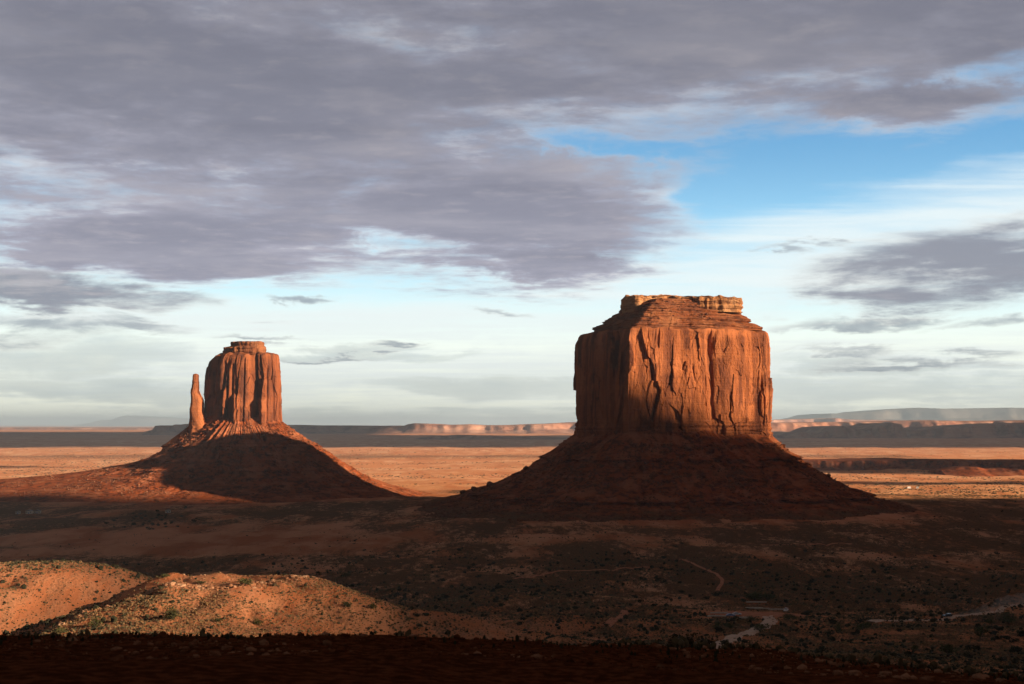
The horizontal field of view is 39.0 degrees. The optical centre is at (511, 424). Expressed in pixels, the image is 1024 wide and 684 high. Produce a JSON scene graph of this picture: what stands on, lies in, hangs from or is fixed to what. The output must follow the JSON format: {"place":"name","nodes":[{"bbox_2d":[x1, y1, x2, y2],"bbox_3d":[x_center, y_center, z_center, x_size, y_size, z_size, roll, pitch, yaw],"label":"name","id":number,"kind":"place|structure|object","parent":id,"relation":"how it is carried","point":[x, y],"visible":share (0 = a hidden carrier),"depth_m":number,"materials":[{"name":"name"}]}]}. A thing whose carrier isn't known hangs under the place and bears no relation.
{"place":"outdoors","nodes":[
{"label":"outdoors","id":0,"kind":"place"},
{"bbox_2d":[0,427,153,429],"bbox_3d":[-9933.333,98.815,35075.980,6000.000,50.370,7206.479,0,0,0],"label":"plateau","id":1,"kind":"structure","parent":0,"point":[76,428],"depth_m":31983.48,"materials":[{"name":"stone"}]},
{"bbox_2d":[5,509,202,520],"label":"path","id":2,"kind":"structure","parent":0,"point":[86,511],"depth_m":1948.50,"materials":[{"name":"brown soil"}]},
{"bbox_2d":[73,415,188,425],"bbox_3d":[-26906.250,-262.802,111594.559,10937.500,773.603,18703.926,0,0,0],"label":"mountain","id":3,"kind":"structure","parent":0,"point":[129,420],"depth_m":104663.13,"materials":[{"name":"grey stone"}]},
{"bbox_2d":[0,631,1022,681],"bbox_3d":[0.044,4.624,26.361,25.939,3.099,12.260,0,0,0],"label":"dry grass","id":4,"kind":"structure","parent":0,"point":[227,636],"depth_m":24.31,"materials":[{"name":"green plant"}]},
{"bbox_2d":[0,425,1023,683],"bbox_3d":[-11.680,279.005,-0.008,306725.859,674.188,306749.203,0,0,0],"label":"ground","id":5,"kind":"structure","parent":0,"point":[230,541],"depth_m":1176.47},
{"bbox_2d":[54,627,67,632],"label":"juniper","id":6,"kind":"object","parent":5,"relation":"on","point":[60,630],"visible":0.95,"depth_m":356.95,"materials":[{"name":"green plant"}]},
{"bbox_2d":[87,616,102,626],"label":"juniper","id":7,"kind":"object","parent":5,"relation":"on","point":[95,621],"visible":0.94,"depth_m":363.10,"materials":[{"name":"green plant"}]},
{"bbox_2d":[156,574,169,577],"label":"juniper","id":8,"kind":"object","parent":5,"relation":"on","point":[163,575],"visible":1,"depth_m":417.51,"materials":[{"name":"green plant"}]},
{"bbox_2d":[142,424,188,434],"bbox_3d":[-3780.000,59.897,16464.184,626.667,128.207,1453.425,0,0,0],"label":"mesa","id":9,"kind":"structure","parent":5,"relation":"on","point":[167,430],"depth_m":15986.19,"materials":[{"name":"grey stone"}]},
{"bbox_2d":[161,605,181,619],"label":"juniper","id":10,"kind":"object","parent":5,"relation":"on","point":[174,613],"visible":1,"depth_m":364.52,"materials":[{"name":"green plant"}]},
{"bbox_2d":[39,574,336,634],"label":"scattered stones","id":11,"kind":"object","parent":5,"relation":"on","point":[202,586],"visible":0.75,"depth_m":394.44,"materials":[{"name":"brown stone"}]},
{"bbox_2d":[0,341,431,504],"bbox_3d":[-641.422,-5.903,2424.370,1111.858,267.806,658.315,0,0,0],"label":"butte","id":12,"kind":"object","parent":5,"relation":"on","point":[242,384],"visible":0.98,"depth_m":2347.31,"materials":[{"name":"stone"}]},
{"bbox_2d":[1,423,421,503],"bbox_3d":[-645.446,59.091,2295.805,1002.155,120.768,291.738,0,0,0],"label":"rubble","id":13,"kind":"object","parent":12,"relation":"on","point":[107,469],"visible":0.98,"depth_m":2333.18,"materials":[{"name":"brown stone"}]},
{"bbox_2d":[237,577,252,585],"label":"juniper","id":14,"kind":"object","parent":5,"relation":"on","point":[245,581],"visible":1,"depth_m":397.59,"materials":[{"name":"green plant"}]},
{"bbox_2d":[252,618,261,623],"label":"juniper","id":15,"kind":"object","parent":5,"relation":"on","point":[257,622],"visible":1,"depth_m":370.41,"materials":[{"name":"green plant"}]},
{"bbox_2d":[0,560,524,637],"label":"sagebrush","id":16,"kind":"object","parent":5,"relation":"on","point":[281,592],"visible":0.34,"depth_m":387.44,"materials":[{"name":"green plant"}]},
{"bbox_2d":[50,572,586,633],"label":"shrubs","id":17,"kind":"object","parent":5,"relation":"on","point":[253,598],"visible":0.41,"depth_m":395.83,"materials":[{"name":"green plant"}]},
{"bbox_2d":[341,572,350,576],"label":"juniper","id":18,"kind":"object","parent":5,"relation":"on","point":[345,574],"visible":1,"depth_m":1054.33,"materials":[{"name":"green plant"}]},
{"bbox_2d":[341,602,351,606],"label":"juniper","id":19,"kind":"object","parent":5,"relation":"on","point":[348,604],"visible":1,"depth_m":396.12,"materials":[{"name":"green plant"}]},
{"bbox_2d":[366,603,376,608],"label":"juniper","id":20,"kind":"object","parent":5,"relation":"on","point":[372,606],"visible":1,"depth_m":398.63,"materials":[{"name":"green plant"}]},
{"bbox_2d":[288,422,575,433],"bbox_3d":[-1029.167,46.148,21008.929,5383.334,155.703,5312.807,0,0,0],"label":"mesa","id":21,"kind":"structure","parent":5,"relation":"on","point":[549,428],"depth_m":18953.31,"materials":[{"name":"stone"}]},
{"bbox_2d":[415,435,567,439],"bbox_3d":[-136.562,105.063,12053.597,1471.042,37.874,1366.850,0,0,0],"label":"mesa","id":22,"kind":"structure","parent":5,"relation":"on","point":[462,437],"depth_m":11558.77,"materials":[{"name":"stone"}]},
{"bbox_2d":[0,513,1023,677],"bbox_3d":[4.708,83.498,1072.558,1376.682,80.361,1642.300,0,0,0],"label":"sagebrush","id":23,"kind":"object","parent":5,"relation":"on","point":[1003,604],"visible":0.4,"depth_m":877.99,"materials":[{"name":"green plant"}]},
{"bbox_2d":[0,560,1023,674],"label":"dry grass","id":24,"kind":"structure","parent":5,"relation":"on","point":[809,649],"depth_m":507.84,"materials":[{"name":"plant"}]},
{"bbox_2d":[0,445,1023,497],"bbox_3d":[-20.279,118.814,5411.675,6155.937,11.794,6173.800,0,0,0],"label":"desert scrub","id":25,"kind":"object","parent":5,"relation":"on","point":[956,489],"visible":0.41,"depth_m":3178.19,"materials":[{"name":"green plant"}]},
{"bbox_2d":[1,551,1023,674],"bbox_3d":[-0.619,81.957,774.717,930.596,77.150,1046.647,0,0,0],"label":"sagebrush","id":26,"kind":"object","parent":5,"relation":"on","point":[113,618],"visible":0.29,"depth_m":694.38,"materials":[{"name":"green plant"}]},
{"bbox_2d":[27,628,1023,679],"bbox_3d":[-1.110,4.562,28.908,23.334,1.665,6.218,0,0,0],"label":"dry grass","id":27,"kind":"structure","parent":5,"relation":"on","point":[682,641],"depth_m":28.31,"materials":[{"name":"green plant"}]},
{"bbox_2d":[411,294,917,522],"bbox_3d":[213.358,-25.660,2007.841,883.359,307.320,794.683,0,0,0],"label":"butte","id":28,"kind":"object","parent":5,"relation":"on","point":[647,370],"visible":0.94,"depth_m":1901.28,"materials":[{"name":"red stone"}]},
{"bbox_2d":[487,481,494,486],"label":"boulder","id":29,"kind":"object","parent":28,"relation":"on","point":[489,483],"visible":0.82,"depth_m":2023.95,"materials":[{"name":"brown stone"}]},
{"bbox_2d":[411,442,923,523],"bbox_3d":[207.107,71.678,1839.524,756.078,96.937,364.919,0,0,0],"label":"rubble","id":30,"kind":"object","parent":5,"relation":"on","point":[736,483],"visible":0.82,"depth_m":1831.91,"materials":[{"name":"brown stone"}]},
{"bbox_2d":[667,634,680,645],"bbox_3d":[3.539,4.777,31.466,0.413,0.446,0.371,0,0,24],"label":"dry shrub","id":31,"kind":"object","parent":5,"relation":"on","point":[669,640],"visible":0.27,"depth_m":31.49,"materials":[{"name":"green plant"}]},
{"bbox_2d":[681,632,700,644],"bbox_3d":[3.824,4.670,30.993,0.436,0.446,0.406,0,0,0],"label":"dry shrub","id":32,"kind":"object","parent":5,"relation":"on","point":[691,641],"visible":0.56,"depth_m":30.95,"materials":[{"name":"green plant"}]},
{"bbox_2d":[693,634,717,645],"bbox_3d":[4.237,4.816,31.500,0.510,0.487,0.524,0,0,-17],"label":"dry shrub","id":33,"kind":"object","parent":5,"relation":"on","point":[709,641],"visible":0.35,"depth_m":31.51,"materials":[{"name":"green plant"}]},
{"bbox_2d":[707,615,725,616],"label":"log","id":34,"kind":"object","parent":5,"relation":"on","point":[716,615],"visible":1,"depth_m":701.40,"materials":[{"name":"brown wood"}]},
{"bbox_2d":[723,623,733,627],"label":"juniper","id":35,"kind":"object","parent":5,"relation":"on","point":[727,625],"visible":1,"depth_m":594.06,"materials":[{"name":"green plant"}]},
{"bbox_2d":[744,591,768,599],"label":"juniper","id":36,"kind":"object","parent":5,"relation":"on","point":[754,595],"visible":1,"depth_m":878.86,"materials":[{"name":"green plant"}]},
{"bbox_2d":[746,601,766,602],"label":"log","id":37,"kind":"object","parent":5,"relation":"on","point":[756,601],"visible":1,"depth_m":848.06,"materials":[{"name":"brown wood"}]},
{"bbox_2d":[754,623,769,631],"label":"juniper","id":38,"kind":"object","parent":5,"relation":"on","point":[760,628],"visible":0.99,"depth_m":575.31,"materials":[{"name":"green plant"}]},
{"bbox_2d":[760,593,775,599],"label":"juniper","id":39,"kind":"object","parent":5,"relation":"on","point":[768,596],"visible":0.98,"depth_m":880.76,"materials":[{"name":"green plant"}]},
{"bbox_2d":[783,613,796,618],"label":"juniper","id":40,"kind":"object","parent":5,"relation":"on","point":[787,616],"visible":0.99,"depth_m":692.51,"materials":[{"name":"green plant"}]},
{"bbox_2d":[828,617,836,623],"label":"desert bush","id":41,"kind":"object","parent":5,"relation":"on","point":[832,621],"visible":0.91,"depth_m":633.44,"materials":[{"name":"green plant"}]},
{"bbox_2d":[834,622,843,631],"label":"juniper","id":42,"kind":"object","parent":5,"relation":"on","point":[838,628],"visible":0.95,"depth_m":574.06,"materials":[{"name":"green plant"}]},
{"bbox_2d":[854,618,865,622],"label":"desert bush","id":43,"kind":"object","parent":5,"relation":"on","point":[860,620],"visible":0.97,"depth_m":674.50,"materials":[{"name":"green plant"}]},
{"bbox_2d":[855,621,873,629],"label":"juniper","id":44,"kind":"object","parent":5,"relation":"on","point":[862,626],"visible":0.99,"depth_m":576.54,"materials":[{"name":"green plant"}]},
{"bbox_2d":[771,420,1023,431],"bbox_3d":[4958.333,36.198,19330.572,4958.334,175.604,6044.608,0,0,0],"label":"mesa","id":45,"kind":"structure","parent":5,"relation":"on","point":[783,426],"depth_m":17117.95,"materials":[{"name":"stone"}]},
{"bbox_2d":[773,423,1023,438],"bbox_3d":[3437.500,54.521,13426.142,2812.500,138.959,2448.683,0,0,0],"label":"ragged mesa","id":46,"kind":"structure","parent":5,"relation":"on","point":[976,430],"depth_m":12520.62,"materials":[{"name":"grey stone"}]},
{"bbox_2d":[898,616,908,619],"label":"desert bush","id":47,"kind":"object","parent":5,"relation":"on","point":[902,617],"visible":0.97,"depth_m":700.56,"materials":[{"name":"green plant"}]},
{"bbox_2d":[802,458,1023,470],"bbox_3d":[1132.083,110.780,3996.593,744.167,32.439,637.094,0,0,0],"label":"plateau","id":48,"kind":"structure","parent":5,"relation":"on","point":[847,464],"depth_m":3820.01,"materials":[{"name":"brown stone"}]},
{"bbox_2d":[920,590,931,594],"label":"desert bush","id":49,"kind":"object","parent":5,"relation":"on","point":[926,592],"visible":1,"depth_m":938.56,"materials":[{"name":"green plant"}]},
{"bbox_2d":[939,643,959,652],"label":"juniper","id":50,"kind":"object","parent":5,"relation":"on","point":[948,647],"visible":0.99,"depth_m":453.69,"materials":[{"name":"green plant"}]},
{"bbox_2d":[965,644,974,649],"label":"desert bush","id":51,"kind":"object","parent":5,"relation":"on","point":[969,646],"visible":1,"depth_m":468.29,"materials":[{"name":"green plant"}]},
{"bbox_2d":[973,625,989,637],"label":"juniper","id":52,"kind":"object","parent":5,"relation":"on","point":[984,631],"visible":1,"depth_m":528.96,"materials":[{"name":"green plant"}]},
{"bbox_2d":[986,616,995,623],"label":"juniper","id":53,"kind":"object","parent":5,"relation":"on","point":[990,619],"visible":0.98,"depth_m":703.58,"materials":[{"name":"green plant"}]},
{"bbox_2d":[992,627,1003,630],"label":"desert bush","id":54,"kind":"object","parent":5,"relation":"on","point":[998,628],"visible":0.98,"depth_m":546.51,"materials":[{"name":"green plant"}]},
{"bbox_2d":[994,656,1006,661],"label":"desert bush","id":55,"kind":"object","parent":5,"relation":"on","point":[1001,659],"visible":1,"depth_m":406.42,"materials":[{"name":"green plant"}]},
{"bbox_2d":[999,635,1011,639],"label":"desert bush","id":56,"kind":"object","parent":5,"relation":"on","point":[1007,637],"visible":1,"depth_m":522.65,"materials":[{"name":"green plant"}]},
{"bbox_2d":[998,609,1019,622],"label":"juniper","id":57,"kind":"object","parent":5,"relation":"on","point":[1007,618],"visible":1,"depth_m":713.83,"materials":[{"name":"green plant"}]},
{"bbox_2d":[1012,646,1022,651],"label":"desert bush","id":58,"kind":"object","parent":5,"relation":"on","point":[1016,649],"visible":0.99,"depth_m":461.50,"materials":[{"name":"green plant"}]},
{"bbox_2d":[1017,630,1023,636],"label":"desert bush","id":59,"kind":"object","parent":5,"relation":"on","point":[1021,634],"visible":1,"depth_m":529.25,"materials":[{"name":"green plant"}]},
{"bbox_2d":[0,631,1023,683],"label":"gravel","id":60,"kind":"structure","parent":0,"point":[701,667],"depth_m":20.06,"materials":[{"name":"brown gravel"}]},
{"bbox_2d":[0,0,1023,424],"label":"sky","id":61,"kind":"structure","parent":0,"point":[424,209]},
{"bbox_2d":[512,567,641,578],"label":"path","id":62,"kind":"structure","parent":0,"point":[572,570],"depth_m":1119.85,"materials":[{"name":"brown soil"}]},
{"bbox_2d":[602,610,628,626],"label":"path","id":63,"kind":"structure","parent":0,"point":[614,620],"depth_m":606.77,"materials":[{"name":"brown soil"}]},
{"bbox_2d":[680,559,723,590],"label":"path","id":64,"kind":"structure","parent":0,"point":[720,578],"depth_m":1081.67,"materials":[{"name":"soil"}]},
{"bbox_2d":[710,615,777,648],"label":"road","id":65,"kind":"structure","parent":0,"point":[750,631],"depth_m":563.95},
{"bbox_2d":[706,611,804,617],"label":"parking ground","id":66,"kind":"structure","parent":0,"point":[761,614],"depth_m":736.95,"materials":[{"name":"soil"}]},
{"bbox_2d":[762,543,851,545],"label":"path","id":67,"kind":"structure","parent":0,"point":[813,544],"depth_m":1430.50,"materials":[{"name":"brown soil"}]},
{"bbox_2d":[771,418,889,422],"bbox_3d":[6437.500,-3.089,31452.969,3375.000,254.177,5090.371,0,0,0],"label":"hills","id":68,"kind":"structure","parent":0,"point":[815,420],"depth_m":30182.10,"materials":[{"name":"brown stone"}]},
{"bbox_2d":[784,408,1023,420],"bbox_3d":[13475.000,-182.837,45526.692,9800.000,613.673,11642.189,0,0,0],"label":"mountain","id":69,"kind":"structure","parent":0,"point":[966,414],"depth_m":42089.16,"materials":[{"name":"grey stone"}]},
{"bbox_2d":[868,603,1023,622],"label":"road","id":70,"kind":"structure","parent":0,"point":[1001,608],"depth_m":770.04,"materials":[{"name":"brown soil"}]},
{"bbox_2d":[928,466,1023,476],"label":"hills","id":71,"kind":"structure","parent":0,"point":[969,471],"depth_m":3467.29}
]}

